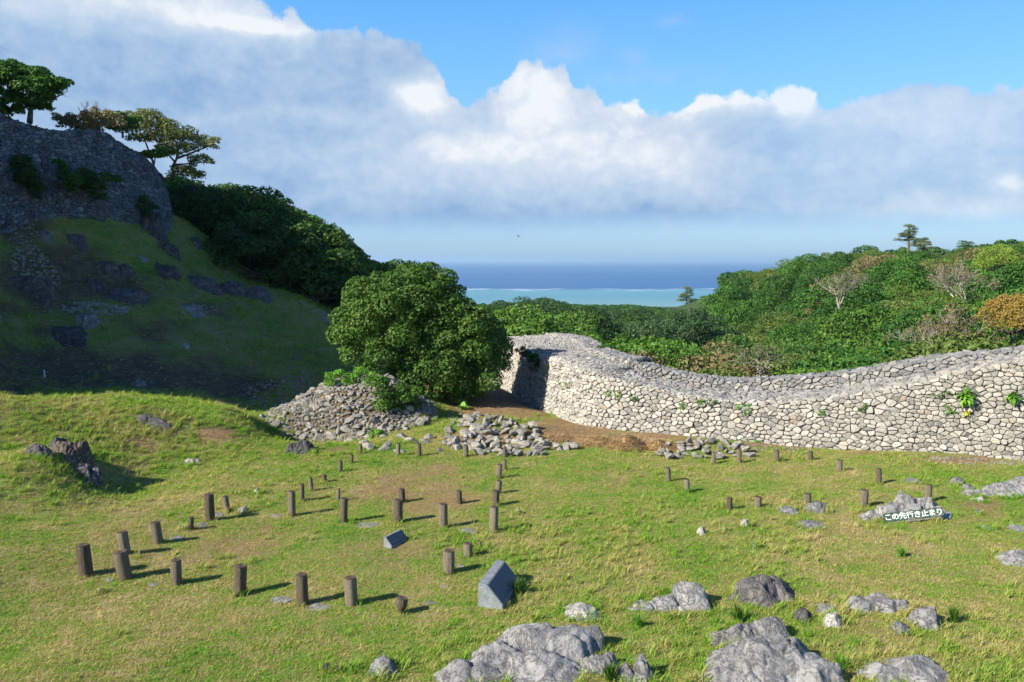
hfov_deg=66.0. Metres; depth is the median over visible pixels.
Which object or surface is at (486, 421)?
loose stone
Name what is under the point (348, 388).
rubble
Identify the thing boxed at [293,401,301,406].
loose stone
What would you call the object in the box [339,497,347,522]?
wooden post
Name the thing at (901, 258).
broadleaf tree
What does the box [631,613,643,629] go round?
grass tuft
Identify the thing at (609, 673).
grass tuft
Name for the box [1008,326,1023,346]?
broadleaf tree
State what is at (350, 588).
wooden post
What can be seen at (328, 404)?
loose stone
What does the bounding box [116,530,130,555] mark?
wooden post
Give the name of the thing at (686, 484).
wooden post
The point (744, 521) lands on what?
stone
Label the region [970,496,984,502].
rock
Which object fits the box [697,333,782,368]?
broadleaf tree
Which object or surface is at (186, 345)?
rock
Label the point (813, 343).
broadleaf tree
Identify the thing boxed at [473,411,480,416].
loose stone
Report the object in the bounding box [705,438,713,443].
loose stone
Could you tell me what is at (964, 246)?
broadleaf tree
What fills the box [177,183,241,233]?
evergreen tree
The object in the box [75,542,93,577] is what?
wooden post
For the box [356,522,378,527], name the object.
paving slab
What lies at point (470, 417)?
loose stone
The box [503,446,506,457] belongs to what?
wooden post
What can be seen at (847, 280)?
bare tree
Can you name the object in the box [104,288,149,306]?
rock
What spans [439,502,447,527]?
wooden post
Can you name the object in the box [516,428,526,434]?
loose stone
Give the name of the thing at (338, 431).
loose stone
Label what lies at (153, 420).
boulder
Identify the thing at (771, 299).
broadleaf tree
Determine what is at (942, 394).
wall weed
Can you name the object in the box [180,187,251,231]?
evergreen tree
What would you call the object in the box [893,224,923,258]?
feathery tree
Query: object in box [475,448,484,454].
loose stone
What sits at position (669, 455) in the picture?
loose stone
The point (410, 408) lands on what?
loose stone
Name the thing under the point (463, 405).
leaved plant
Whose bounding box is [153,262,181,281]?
rock
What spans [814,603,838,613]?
rock
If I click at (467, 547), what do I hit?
wooden post
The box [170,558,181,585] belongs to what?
wooden post
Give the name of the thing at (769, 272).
broadleaf tree
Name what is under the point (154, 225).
rock
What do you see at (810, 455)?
wooden post
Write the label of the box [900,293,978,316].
broadleaf tree
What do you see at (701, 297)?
broadleaf tree
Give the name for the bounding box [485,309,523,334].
broadleaf tree
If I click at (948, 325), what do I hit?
bare tree
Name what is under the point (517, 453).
loose stone
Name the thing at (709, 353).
broadleaf tree
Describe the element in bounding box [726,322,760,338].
broadleaf tree
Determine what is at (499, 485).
wooden post
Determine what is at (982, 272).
broadleaf tree
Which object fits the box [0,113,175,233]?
castle wall
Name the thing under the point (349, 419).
loose stone
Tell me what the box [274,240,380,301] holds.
evergreen tree
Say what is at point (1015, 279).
broadleaf tree
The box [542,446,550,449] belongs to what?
loose stone
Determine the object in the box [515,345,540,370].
ivy
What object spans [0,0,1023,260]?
sky
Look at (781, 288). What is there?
broadleaf tree
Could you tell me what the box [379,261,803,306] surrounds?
sea
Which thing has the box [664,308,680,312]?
broadleaf tree
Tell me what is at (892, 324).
broadleaf tree
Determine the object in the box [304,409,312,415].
loose stone
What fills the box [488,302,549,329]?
broadleaf tree
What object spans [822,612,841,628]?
rock
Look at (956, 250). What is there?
broadleaf tree
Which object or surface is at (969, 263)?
broadleaf tree
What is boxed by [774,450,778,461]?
wooden post
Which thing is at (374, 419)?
loose stone
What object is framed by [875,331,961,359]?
broadleaf tree
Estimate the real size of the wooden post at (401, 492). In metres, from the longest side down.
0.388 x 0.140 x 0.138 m
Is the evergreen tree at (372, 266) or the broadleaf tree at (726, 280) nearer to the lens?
the evergreen tree at (372, 266)
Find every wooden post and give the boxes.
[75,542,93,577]
[113,549,132,580]
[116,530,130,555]
[150,520,163,543]
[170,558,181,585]
[188,516,193,530]
[204,493,214,520]
[221,495,230,511]
[233,564,246,596]
[288,490,295,516]
[296,572,308,606]
[299,483,303,500]
[308,477,312,490]
[322,474,326,481]
[337,488,339,500]
[338,460,342,471]
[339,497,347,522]
[344,575,357,606]
[393,498,402,522]
[396,443,400,455]
[396,596,407,614]
[398,488,405,502]
[417,443,420,455]
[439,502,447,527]
[443,548,454,574]
[456,490,461,503]
[463,444,468,456]
[463,542,472,557]
[489,505,497,532]
[492,489,499,505]
[496,464,501,478]
[496,480,501,493]
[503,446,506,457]
[503,459,506,470]
[665,467,670,481]
[684,479,689,491]
[712,452,715,463]
[726,497,732,510]
[737,448,741,462]
[754,496,761,507]
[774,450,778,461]
[803,493,810,504]
[808,451,812,459]
[835,459,842,471]
[859,489,868,506]
[876,468,881,483]
[924,484,931,497]
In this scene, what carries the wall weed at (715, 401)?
attached to the stone wall at (904, 411)
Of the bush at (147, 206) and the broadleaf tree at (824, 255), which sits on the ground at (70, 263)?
the broadleaf tree at (824, 255)
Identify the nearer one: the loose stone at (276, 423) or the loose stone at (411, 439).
the loose stone at (411, 439)
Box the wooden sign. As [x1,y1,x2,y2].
[882,507,944,522]
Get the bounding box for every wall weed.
[696,399,717,405]
[736,401,750,409]
[857,403,867,412]
[930,388,951,396]
[944,405,957,414]
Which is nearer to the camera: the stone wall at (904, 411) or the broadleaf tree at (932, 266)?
the stone wall at (904, 411)
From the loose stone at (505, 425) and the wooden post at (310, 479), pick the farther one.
the loose stone at (505, 425)
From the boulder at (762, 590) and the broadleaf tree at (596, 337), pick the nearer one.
the boulder at (762, 590)
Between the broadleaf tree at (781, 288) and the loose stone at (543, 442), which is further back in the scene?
the broadleaf tree at (781, 288)
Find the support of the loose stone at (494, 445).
on the ground at (70, 263)
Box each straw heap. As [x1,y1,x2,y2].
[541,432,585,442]
[565,432,617,447]
[604,432,649,451]
[643,437,677,451]
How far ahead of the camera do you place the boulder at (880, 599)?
11.70 m
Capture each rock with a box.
[8,263,57,308]
[24,443,54,459]
[40,230,53,244]
[48,437,66,448]
[50,325,87,347]
[63,229,87,252]
[72,463,104,489]
[73,314,101,328]
[85,278,106,292]
[94,195,109,221]
[95,261,121,280]
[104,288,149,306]
[119,263,134,277]
[131,379,146,386]
[137,212,165,241]
[138,256,147,262]
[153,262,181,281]
[157,241,180,261]
[158,234,168,242]
[179,303,205,318]
[182,343,189,348]
[183,458,200,464]
[186,274,223,295]
[190,236,202,250]
[220,280,244,297]
[245,285,273,303]
[368,655,398,679]
[563,602,600,620]
[579,651,618,675]
[615,652,653,681]
[776,506,799,514]
[792,608,811,623]
[798,520,826,529]
[803,501,828,513]
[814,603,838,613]
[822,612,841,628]
[887,620,912,634]
[948,476,963,484]
[961,484,974,489]
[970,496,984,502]
[994,549,1023,567]
[996,492,1012,497]
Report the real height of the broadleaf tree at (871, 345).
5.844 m
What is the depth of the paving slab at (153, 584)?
12.66 m
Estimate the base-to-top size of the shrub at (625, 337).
4.795 m
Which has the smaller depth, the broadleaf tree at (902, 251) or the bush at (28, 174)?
the bush at (28, 174)
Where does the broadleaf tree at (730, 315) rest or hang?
on the ground at (70, 263)
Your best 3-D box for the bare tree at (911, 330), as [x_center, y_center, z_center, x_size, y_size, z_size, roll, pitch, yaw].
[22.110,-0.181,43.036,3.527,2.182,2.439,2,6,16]
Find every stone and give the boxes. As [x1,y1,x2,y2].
[238,506,247,514]
[270,420,280,427]
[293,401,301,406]
[299,432,309,439]
[301,399,309,405]
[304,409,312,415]
[306,422,313,428]
[311,427,318,433]
[312,404,319,410]
[313,432,323,441]
[322,662,329,670]
[325,402,332,406]
[326,431,335,439]
[336,428,341,434]
[337,397,344,402]
[340,424,350,431]
[342,405,350,410]
[344,416,353,422]
[351,413,361,418]
[356,430,365,435]
[362,442,373,449]
[369,416,379,423]
[377,423,386,428]
[378,445,391,450]
[383,441,391,446]
[387,425,394,430]
[395,433,406,438]
[405,405,413,411]
[405,437,417,442]
[415,418,424,425]
[421,439,429,443]
[423,433,432,438]
[424,416,430,423]
[444,426,453,433]
[447,441,457,446]
[452,435,460,442]
[453,444,460,449]
[460,429,468,436]
[462,420,471,426]
[463,414,474,421]
[469,423,480,431]
[471,441,481,447]
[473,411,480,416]
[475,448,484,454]
[480,424,488,429]
[482,417,490,424]
[483,430,496,434]
[490,442,499,448]
[491,448,501,452]
[500,427,510,434]
[501,423,508,428]
[505,419,513,425]
[505,444,511,450]
[509,430,515,435]
[510,438,520,444]
[511,450,523,455]
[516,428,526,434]
[519,440,530,446]
[528,421,536,428]
[531,432,539,437]
[531,446,542,451]
[532,450,540,455]
[538,440,548,445]
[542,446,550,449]
[553,443,559,448]
[561,443,569,450]
[569,442,578,448]
[665,453,673,458]
[674,453,681,457]
[678,446,686,451]
[692,454,702,458]
[697,527,705,535]
[701,448,709,452]
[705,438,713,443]
[717,443,723,449]
[720,439,729,444]
[731,442,738,449]
[740,519,749,526]
[741,445,750,450]
[743,452,755,457]
[904,478,920,483]
[1007,524,1023,532]
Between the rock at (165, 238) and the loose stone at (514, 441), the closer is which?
the loose stone at (514, 441)
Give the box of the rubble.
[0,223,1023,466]
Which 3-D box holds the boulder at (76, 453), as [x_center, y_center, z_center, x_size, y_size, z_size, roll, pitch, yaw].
[-10.172,2.952,18.254,0.900,1.353,0.721,2,6,22]
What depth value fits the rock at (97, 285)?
31.66 m
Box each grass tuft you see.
[510,577,524,593]
[600,660,619,681]
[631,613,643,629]
[728,600,749,622]
[829,651,848,670]
[896,545,908,556]
[941,604,963,622]
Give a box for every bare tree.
[713,340,798,376]
[811,265,869,308]
[882,318,943,343]
[911,302,1006,349]
[926,257,1000,300]
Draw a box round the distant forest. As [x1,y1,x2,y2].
[445,239,1023,323]
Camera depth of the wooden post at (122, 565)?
12.76 m
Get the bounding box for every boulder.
[52,440,94,467]
[134,413,172,432]
[284,439,316,455]
[626,581,711,612]
[699,633,845,681]
[704,616,790,646]
[728,574,794,607]
[845,592,910,613]
[906,606,942,629]
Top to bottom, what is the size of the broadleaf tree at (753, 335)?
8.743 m
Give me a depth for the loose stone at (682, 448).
21.58 m
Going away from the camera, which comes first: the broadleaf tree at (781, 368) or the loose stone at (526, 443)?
the loose stone at (526, 443)
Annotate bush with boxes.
[7,153,48,199]
[51,158,86,193]
[74,166,122,200]
[135,195,159,215]
[370,374,422,412]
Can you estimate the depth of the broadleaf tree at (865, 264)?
123.02 m
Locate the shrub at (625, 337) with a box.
[595,332,632,353]
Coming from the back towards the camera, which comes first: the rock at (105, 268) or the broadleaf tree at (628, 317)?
the broadleaf tree at (628, 317)
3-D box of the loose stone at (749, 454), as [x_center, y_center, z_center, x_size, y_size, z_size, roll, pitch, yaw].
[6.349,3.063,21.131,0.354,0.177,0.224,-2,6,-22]
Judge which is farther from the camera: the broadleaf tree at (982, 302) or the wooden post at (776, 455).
the broadleaf tree at (982, 302)
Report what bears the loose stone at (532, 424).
on the ground at (70, 263)
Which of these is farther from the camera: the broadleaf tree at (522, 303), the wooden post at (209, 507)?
the broadleaf tree at (522, 303)
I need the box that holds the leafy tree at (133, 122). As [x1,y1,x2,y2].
[104,110,172,166]
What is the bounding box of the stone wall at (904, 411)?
[491,332,1023,459]
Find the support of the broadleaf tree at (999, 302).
on the ground at (70, 263)
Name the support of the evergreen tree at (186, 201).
on the ground at (70, 263)
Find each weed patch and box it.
[323,366,377,388]
[353,428,384,440]
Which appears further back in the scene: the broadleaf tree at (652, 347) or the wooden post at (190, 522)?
the broadleaf tree at (652, 347)
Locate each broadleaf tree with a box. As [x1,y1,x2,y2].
[455,304,582,373]
[464,305,516,326]
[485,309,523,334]
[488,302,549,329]
[491,300,509,306]
[502,307,597,335]
[512,296,572,315]
[516,301,537,309]
[550,305,612,328]
[553,328,604,344]
[555,308,626,347]
[557,316,620,342]
[596,306,618,319]
[605,337,703,371]
[606,309,640,320]
[611,321,646,344]
[612,311,663,323]
[617,315,710,344]
[624,335,709,371]
[629,340,776,377]
[630,307,653,315]
[638,320,684,337]
[642,312,677,318]
[642,319,683,334]
[663,308,716,346]
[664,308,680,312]
[668,311,725,330]
[682,323,741,346]
[692,349,768,369]
[695,296,721,315]
[696,366,747,376]
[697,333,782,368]
[700,285,755,320]
[709,300,765,333]
[715,286,756,310]
[716,333,772,347]
[720,277,762,285]
[725,276,761,301]
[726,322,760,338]
[728,270,787,290]
[740,304,779,335]
[742,352,810,374]
[745,311,816,340]
[746,274,810,315]
[746,336,843,355]
[749,269,787,293]
[751,289,783,315]
[762,258,813,275]
[765,322,827,344]
[766,366,837,376]
[770,301,814,325]
[772,267,799,296]
[772,333,865,356]
[773,342,868,373]
[773,347,884,374]
[777,253,829,283]
[783,346,921,371]
[788,266,832,304]
[790,276,889,334]
[792,321,814,340]
[797,260,855,281]
[798,275,873,315]
[798,335,816,345]
[808,290,871,342]
[810,299,903,353]
[820,251,855,263]
[825,251,859,275]
[844,254,897,282]
[844,299,913,346]
[847,346,884,357]
[848,249,883,276]
[849,245,878,258]
[850,258,878,273]
[854,340,889,355]
[858,259,937,299]
[863,256,925,289]
[865,252,888,269]
[866,302,1008,355]
[872,268,934,307]
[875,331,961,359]
[878,335,997,363]
[881,279,945,308]
[882,294,998,336]
[885,322,981,351]
[886,328,1011,357]
[888,285,953,310]
[892,246,913,264]
[893,250,939,273]
[893,258,970,288]
[895,295,993,339]
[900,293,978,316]
[916,261,959,284]
[930,256,1021,296]
[942,248,1023,287]
[943,254,963,272]
[943,288,1023,337]
[945,267,1009,303]
[948,248,970,257]
[955,240,973,256]
[957,245,986,255]
[970,244,1023,291]
[972,297,1023,342]
[974,293,1023,345]
[975,261,1023,317]
[992,243,1023,263]
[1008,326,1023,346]
[1012,340,1023,346]
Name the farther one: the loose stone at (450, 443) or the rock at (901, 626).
the loose stone at (450, 443)
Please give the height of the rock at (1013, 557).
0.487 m
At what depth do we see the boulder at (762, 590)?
12.07 m
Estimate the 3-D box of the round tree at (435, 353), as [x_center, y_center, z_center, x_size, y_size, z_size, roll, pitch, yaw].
[-3.237,-0.300,28.838,6.723,5.265,5.281,0,6,0]
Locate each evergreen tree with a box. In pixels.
[164,176,208,225]
[167,185,237,229]
[173,177,204,184]
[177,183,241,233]
[178,182,227,188]
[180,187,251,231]
[197,184,304,266]
[202,214,322,282]
[203,199,308,231]
[210,203,328,266]
[220,182,261,198]
[248,195,300,212]
[258,220,372,304]
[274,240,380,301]
[305,213,328,229]
[329,269,446,330]
[332,260,419,321]
[386,258,419,264]
[390,269,467,331]
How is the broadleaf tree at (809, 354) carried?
on the ground at (70, 263)
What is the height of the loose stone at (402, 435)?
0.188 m
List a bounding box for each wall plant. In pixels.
[953,385,977,406]
[1004,391,1022,405]
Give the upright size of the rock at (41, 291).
2.306 m
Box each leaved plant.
[447,389,467,403]
[458,401,469,409]
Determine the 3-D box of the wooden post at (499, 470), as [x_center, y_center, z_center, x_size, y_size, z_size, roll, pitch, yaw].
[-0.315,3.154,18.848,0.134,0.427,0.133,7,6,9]
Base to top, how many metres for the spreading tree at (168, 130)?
3.741 m
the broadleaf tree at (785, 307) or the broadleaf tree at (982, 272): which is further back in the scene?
the broadleaf tree at (785, 307)
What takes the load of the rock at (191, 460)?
on the ground at (70, 263)
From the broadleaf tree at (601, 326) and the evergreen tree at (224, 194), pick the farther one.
the broadleaf tree at (601, 326)
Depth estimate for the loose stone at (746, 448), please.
21.47 m
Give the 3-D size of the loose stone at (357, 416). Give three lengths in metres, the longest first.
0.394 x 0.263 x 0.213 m
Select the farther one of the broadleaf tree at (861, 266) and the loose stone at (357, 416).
the broadleaf tree at (861, 266)
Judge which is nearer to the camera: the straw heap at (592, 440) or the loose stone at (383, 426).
the straw heap at (592, 440)
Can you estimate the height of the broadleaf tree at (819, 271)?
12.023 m
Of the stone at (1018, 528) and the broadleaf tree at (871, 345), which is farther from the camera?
the broadleaf tree at (871, 345)
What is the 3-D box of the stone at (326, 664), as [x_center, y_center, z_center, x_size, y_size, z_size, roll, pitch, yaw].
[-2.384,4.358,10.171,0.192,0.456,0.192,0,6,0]
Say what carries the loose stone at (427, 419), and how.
on the ground at (70, 263)
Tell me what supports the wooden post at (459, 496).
on the ground at (70, 263)
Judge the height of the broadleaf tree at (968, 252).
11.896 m
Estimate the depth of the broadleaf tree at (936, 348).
29.82 m
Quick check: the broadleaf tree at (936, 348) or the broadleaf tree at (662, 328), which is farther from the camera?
the broadleaf tree at (662, 328)
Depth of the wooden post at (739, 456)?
20.47 m
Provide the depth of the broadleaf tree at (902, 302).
78.20 m
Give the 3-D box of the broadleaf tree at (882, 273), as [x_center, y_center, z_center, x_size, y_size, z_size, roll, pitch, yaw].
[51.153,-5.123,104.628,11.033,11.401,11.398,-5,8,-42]
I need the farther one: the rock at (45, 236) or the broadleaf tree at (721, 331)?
the broadleaf tree at (721, 331)
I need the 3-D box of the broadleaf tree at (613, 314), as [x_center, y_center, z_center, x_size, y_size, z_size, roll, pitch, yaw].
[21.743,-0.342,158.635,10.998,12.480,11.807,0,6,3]
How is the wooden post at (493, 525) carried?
on the ground at (70, 263)
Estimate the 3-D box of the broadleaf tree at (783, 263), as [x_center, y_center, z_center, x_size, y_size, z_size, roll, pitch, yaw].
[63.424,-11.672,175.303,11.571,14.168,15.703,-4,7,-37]
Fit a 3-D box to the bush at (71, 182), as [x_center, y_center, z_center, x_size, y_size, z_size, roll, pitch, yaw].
[-18.162,-6.807,32.507,1.748,1.472,1.149,5,8,39]
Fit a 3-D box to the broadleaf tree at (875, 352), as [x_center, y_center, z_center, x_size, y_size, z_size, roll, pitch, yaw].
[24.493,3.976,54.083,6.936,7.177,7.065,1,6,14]
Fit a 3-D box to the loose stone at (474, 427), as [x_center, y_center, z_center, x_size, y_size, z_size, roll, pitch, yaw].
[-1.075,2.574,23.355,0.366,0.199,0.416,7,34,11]
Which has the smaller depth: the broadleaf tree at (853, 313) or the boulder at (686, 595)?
the boulder at (686, 595)
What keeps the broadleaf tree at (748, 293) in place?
on the ground at (70, 263)
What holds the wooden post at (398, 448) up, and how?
on the ground at (70, 263)
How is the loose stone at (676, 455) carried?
on the ground at (70, 263)
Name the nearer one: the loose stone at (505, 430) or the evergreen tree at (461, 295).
the loose stone at (505, 430)
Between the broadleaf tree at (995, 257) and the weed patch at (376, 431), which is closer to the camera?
the weed patch at (376, 431)
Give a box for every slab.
[148,582,158,586]
[168,536,183,540]
[197,522,208,526]
[271,596,293,603]
[306,603,329,609]
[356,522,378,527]
[422,600,435,604]
[459,528,475,533]
[959,476,1023,496]
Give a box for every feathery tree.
[675,286,695,303]
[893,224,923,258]
[913,237,932,259]
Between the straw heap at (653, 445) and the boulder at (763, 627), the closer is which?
the boulder at (763, 627)
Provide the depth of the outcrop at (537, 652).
10.14 m
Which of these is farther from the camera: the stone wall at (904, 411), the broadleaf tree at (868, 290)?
the broadleaf tree at (868, 290)
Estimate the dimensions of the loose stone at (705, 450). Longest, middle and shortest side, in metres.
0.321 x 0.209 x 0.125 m
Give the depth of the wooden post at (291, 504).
16.08 m
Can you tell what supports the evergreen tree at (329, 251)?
on the ground at (70, 263)
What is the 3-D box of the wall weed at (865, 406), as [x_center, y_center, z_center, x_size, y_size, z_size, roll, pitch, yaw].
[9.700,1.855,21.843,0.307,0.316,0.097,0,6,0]
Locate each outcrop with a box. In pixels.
[432,623,604,681]
[855,654,949,681]
[858,491,952,520]
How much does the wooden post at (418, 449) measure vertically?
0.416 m
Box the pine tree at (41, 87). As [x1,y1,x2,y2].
[0,58,74,123]
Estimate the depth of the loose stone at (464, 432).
23.00 m
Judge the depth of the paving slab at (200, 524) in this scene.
15.49 m
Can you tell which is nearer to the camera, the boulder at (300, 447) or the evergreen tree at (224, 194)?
the boulder at (300, 447)
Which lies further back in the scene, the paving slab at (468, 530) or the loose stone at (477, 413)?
the loose stone at (477, 413)
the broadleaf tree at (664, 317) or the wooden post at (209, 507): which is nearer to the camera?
the wooden post at (209, 507)
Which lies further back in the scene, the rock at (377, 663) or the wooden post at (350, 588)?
the wooden post at (350, 588)
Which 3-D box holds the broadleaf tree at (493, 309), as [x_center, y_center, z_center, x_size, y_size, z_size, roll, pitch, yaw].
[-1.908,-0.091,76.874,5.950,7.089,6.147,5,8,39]
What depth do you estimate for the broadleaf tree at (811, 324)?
83.04 m
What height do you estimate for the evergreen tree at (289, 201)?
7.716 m
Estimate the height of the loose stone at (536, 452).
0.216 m
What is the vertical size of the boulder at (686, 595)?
0.734 m
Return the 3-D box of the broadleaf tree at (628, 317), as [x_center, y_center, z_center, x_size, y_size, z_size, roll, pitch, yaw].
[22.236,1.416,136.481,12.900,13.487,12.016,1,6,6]
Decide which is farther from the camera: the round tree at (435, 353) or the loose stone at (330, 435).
the round tree at (435, 353)
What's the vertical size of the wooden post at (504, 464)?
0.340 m
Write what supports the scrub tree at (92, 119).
on the castle wall at (98, 151)
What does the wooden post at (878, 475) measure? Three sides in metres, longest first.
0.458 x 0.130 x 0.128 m
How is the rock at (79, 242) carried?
on the ground at (70, 263)
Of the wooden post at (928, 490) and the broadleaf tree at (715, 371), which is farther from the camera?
the broadleaf tree at (715, 371)
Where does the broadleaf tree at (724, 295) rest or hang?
on the ground at (70, 263)
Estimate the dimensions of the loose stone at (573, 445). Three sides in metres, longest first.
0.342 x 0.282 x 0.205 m
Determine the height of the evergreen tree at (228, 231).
5.884 m
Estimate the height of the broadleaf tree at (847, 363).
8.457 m
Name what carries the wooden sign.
on the ground at (70, 263)
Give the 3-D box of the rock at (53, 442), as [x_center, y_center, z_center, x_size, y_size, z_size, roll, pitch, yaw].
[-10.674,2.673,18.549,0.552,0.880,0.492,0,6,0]
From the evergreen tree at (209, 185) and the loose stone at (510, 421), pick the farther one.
the evergreen tree at (209, 185)
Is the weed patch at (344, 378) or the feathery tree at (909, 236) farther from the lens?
the feathery tree at (909, 236)
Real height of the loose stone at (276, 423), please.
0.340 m
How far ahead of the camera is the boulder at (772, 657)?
9.80 m
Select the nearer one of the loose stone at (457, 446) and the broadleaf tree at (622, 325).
the loose stone at (457, 446)
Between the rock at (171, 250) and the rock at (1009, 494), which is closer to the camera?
the rock at (1009, 494)
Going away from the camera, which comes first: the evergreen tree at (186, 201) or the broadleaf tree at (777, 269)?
the evergreen tree at (186, 201)
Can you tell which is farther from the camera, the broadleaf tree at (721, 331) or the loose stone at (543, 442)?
the broadleaf tree at (721, 331)
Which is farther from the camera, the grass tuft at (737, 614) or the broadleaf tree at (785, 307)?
the broadleaf tree at (785, 307)
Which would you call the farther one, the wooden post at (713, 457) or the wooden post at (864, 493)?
the wooden post at (713, 457)
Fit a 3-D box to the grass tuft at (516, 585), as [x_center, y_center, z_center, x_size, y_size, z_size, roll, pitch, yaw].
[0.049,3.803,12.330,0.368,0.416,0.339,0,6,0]
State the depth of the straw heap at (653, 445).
21.75 m
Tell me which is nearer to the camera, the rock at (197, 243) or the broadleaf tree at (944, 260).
the rock at (197, 243)
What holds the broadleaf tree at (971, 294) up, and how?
on the ground at (70, 263)
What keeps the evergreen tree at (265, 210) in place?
on the ground at (70, 263)
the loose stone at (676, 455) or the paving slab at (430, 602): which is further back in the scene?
the loose stone at (676, 455)
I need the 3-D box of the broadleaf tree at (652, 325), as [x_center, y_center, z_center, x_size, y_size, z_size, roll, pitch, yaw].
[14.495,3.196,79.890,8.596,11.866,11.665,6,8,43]
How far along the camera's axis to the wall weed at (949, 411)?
21.24 m
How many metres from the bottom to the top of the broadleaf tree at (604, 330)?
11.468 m
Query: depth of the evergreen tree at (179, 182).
44.33 m
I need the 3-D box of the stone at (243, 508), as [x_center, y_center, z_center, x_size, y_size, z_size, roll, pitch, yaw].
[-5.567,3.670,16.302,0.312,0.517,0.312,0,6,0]
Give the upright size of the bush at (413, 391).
1.261 m
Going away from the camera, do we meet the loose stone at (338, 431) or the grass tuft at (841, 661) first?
the grass tuft at (841, 661)
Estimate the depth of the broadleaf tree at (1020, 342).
30.26 m
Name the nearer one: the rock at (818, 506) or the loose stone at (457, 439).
the rock at (818, 506)
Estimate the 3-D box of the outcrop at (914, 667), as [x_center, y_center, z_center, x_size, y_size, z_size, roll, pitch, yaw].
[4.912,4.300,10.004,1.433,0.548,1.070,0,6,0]
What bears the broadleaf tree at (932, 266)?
on the ground at (70, 263)
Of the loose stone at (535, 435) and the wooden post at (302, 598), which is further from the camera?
the loose stone at (535, 435)
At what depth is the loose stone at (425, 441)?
22.26 m
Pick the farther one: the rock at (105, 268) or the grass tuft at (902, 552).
the rock at (105, 268)
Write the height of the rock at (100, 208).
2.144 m
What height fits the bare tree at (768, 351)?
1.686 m
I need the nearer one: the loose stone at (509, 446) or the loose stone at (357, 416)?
the loose stone at (509, 446)
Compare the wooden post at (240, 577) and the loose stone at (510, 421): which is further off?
the loose stone at (510, 421)
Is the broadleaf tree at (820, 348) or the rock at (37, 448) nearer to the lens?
the rock at (37, 448)
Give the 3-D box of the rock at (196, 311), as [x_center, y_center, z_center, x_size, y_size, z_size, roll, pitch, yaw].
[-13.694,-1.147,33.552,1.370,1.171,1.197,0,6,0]
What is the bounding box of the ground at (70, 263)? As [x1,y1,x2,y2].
[0,215,1023,681]
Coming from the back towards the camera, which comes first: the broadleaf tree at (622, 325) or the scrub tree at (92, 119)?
the broadleaf tree at (622, 325)
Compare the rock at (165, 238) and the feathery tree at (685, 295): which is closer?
the rock at (165, 238)
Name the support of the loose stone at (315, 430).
on the ground at (70, 263)
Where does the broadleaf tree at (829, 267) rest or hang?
on the ground at (70, 263)
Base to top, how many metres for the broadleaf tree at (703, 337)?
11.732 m
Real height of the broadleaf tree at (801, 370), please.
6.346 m
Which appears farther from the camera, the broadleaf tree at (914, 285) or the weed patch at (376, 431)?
the broadleaf tree at (914, 285)
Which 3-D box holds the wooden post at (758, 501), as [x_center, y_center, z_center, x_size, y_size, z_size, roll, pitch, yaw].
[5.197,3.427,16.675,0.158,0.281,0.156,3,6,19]
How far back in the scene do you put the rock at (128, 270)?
33.33 m
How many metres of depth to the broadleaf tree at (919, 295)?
87.14 m
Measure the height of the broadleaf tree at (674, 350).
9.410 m
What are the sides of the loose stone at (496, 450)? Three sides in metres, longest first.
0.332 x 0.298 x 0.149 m
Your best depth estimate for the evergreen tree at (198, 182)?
67.55 m
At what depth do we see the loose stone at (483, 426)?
23.27 m
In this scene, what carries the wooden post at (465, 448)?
on the ground at (70, 263)
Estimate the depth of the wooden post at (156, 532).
14.32 m
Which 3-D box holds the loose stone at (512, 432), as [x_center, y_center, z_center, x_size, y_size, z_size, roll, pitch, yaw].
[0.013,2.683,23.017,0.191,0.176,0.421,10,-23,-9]
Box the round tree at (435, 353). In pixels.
[325,261,514,402]
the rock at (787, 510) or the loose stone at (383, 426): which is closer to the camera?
the rock at (787, 510)
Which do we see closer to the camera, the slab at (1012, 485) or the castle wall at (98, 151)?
the slab at (1012, 485)
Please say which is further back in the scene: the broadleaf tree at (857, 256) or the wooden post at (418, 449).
the broadleaf tree at (857, 256)
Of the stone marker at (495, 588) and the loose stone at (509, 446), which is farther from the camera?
the loose stone at (509, 446)
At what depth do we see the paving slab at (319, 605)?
11.91 m
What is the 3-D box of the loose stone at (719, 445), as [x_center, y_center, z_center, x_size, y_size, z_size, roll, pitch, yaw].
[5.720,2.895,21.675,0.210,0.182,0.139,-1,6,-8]
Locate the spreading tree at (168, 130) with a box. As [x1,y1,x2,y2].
[114,108,221,179]
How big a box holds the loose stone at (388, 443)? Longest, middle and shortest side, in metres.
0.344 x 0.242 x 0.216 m
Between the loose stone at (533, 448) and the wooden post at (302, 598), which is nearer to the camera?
the wooden post at (302, 598)
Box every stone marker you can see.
[384,529,406,548]
[478,560,518,609]
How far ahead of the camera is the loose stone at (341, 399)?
25.33 m
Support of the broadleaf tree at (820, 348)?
on the ground at (70, 263)
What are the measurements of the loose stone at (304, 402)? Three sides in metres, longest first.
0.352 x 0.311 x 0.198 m
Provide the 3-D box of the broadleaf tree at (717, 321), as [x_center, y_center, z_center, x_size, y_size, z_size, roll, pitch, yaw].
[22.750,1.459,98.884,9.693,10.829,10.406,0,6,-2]
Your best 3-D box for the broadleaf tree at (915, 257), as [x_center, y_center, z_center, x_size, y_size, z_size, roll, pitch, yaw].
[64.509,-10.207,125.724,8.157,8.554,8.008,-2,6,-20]
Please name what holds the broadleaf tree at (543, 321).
on the ground at (70, 263)
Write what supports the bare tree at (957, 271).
on the ground at (70, 263)
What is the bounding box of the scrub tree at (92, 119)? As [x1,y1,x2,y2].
[51,102,127,131]

